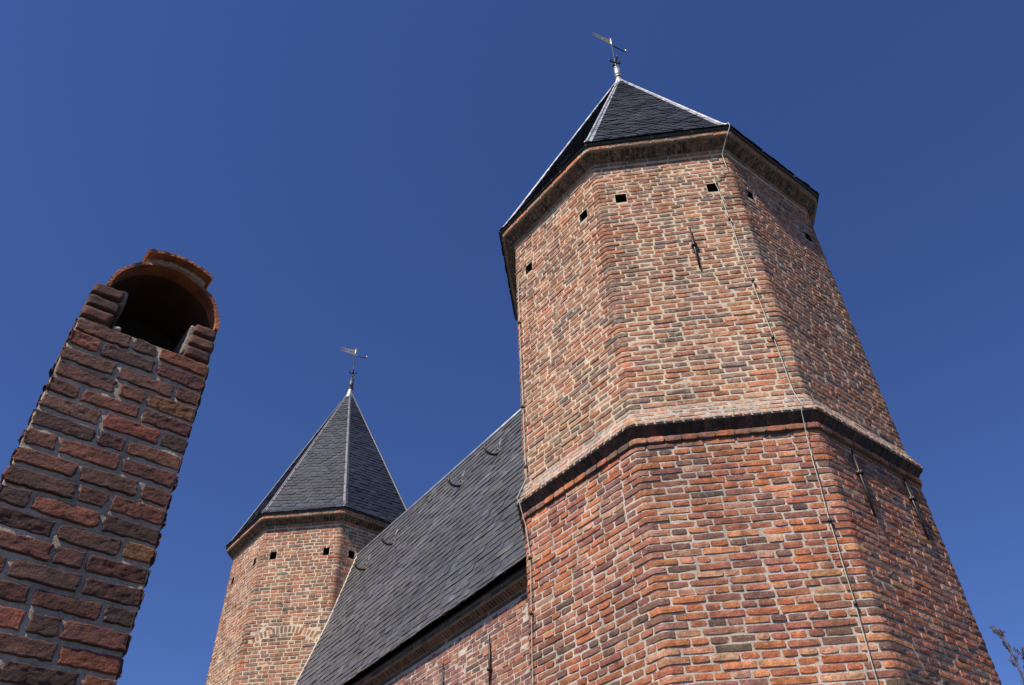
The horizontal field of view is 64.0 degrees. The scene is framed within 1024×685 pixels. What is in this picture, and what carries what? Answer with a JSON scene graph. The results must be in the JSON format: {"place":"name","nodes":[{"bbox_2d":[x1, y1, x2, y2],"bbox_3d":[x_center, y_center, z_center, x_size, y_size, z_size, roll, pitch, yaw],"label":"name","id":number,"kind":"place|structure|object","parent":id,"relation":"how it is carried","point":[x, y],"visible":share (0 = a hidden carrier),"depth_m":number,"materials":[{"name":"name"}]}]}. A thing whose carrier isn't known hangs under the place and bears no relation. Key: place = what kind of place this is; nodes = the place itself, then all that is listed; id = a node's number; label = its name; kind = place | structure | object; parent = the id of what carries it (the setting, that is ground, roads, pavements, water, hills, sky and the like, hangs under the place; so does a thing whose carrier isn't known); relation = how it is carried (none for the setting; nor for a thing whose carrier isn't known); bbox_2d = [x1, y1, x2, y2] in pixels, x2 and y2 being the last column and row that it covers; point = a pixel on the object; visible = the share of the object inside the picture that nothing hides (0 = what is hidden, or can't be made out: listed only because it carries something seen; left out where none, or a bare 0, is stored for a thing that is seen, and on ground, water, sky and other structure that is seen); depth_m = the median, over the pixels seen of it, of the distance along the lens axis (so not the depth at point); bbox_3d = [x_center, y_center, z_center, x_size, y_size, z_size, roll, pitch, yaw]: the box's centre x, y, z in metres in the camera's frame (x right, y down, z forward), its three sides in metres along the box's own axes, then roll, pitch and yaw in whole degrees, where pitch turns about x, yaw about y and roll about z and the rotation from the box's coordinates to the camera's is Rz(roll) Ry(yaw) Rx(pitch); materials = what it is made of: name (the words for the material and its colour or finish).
{"place":"outdoors","nodes":[
{"label":"outdoors","id":0,"kind":"place"},
{"bbox_2d":[0,0,1023,684],"label":"sky","id":1,"kind":"structure","parent":0,"point":[348,174],"materials":[{"name":"blue"}]},
{"label":"ground","id":2,"kind":"structure","parent":0,"visible":0},
{"bbox_2d":[0,249,219,684],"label":"brick chimney","id":3,"kind":"object","parent":2,"relation":"on","point":[89,481],"visible":1,"depth_m":3.10,"materials":[{"name":"brick"}]},
{"bbox_2d":[205,378,406,684],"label":"octagonal tower","id":4,"kind":"structure","parent":2,"relation":"on","point":[330,507],"depth_m":16.83,"materials":[{"name":"red brick"}]},
{"bbox_2d":[340,347,367,377],"bbox_3d":[-4.373,0.597,22.470,0.797,1.195,0.233,30,-51,-30],"label":"weathervane","id":5,"kind":"object","parent":4,"relation":"on","point":[353,353],"visible":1,"depth_m":22.70,"materials":[{"name":"metal"}]},
{"bbox_2d":[295,409,530,684],"bbox_3d":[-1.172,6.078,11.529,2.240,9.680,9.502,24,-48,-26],"label":"brick hall","id":6,"kind":"structure","parent":2,"relation":"on","point":[434,590],"depth_m":11.97,"materials":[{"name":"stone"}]},
{"bbox_2d":[498,66,1001,684],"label":"octagonal tower","id":7,"kind":"structure","parent":2,"relation":"on","point":[676,514],"depth_m":7.59,"materials":[{"name":"red brick"}]},
{"bbox_2d":[517,266,533,684],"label":"lightning conductor","id":8,"kind":"object","parent":7,"relation":"attached to","point":[525,467],"visible":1,"depth_m":8.40,"materials":[{"name":"orange metal"}]},
{"bbox_2d":[592,32,626,67],"bbox_3d":[1.894,-5.491,15.542,0.797,1.195,0.233,30,-51,-30],"label":"weathervane","id":9,"kind":"object","parent":7,"relation":"on","point":[606,40],"visible":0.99,"depth_m":15.74,"materials":[{"name":"metal"}]},
{"bbox_2d":[712,122,878,684],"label":"lightning conductor","id":10,"kind":"object","parent":7,"relation":"attached to","point":[829,519],"visible":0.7,"depth_m":7.07,"materials":[{"name":"orange metal"}]},
{"bbox_2d":[989,625,1023,684],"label":"bare tree","id":11,"kind":"object","parent":2,"relation":"on","point":[1001,635],"visible":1,"depth_m":11.95,"materials":[{"name":"brown plant"}]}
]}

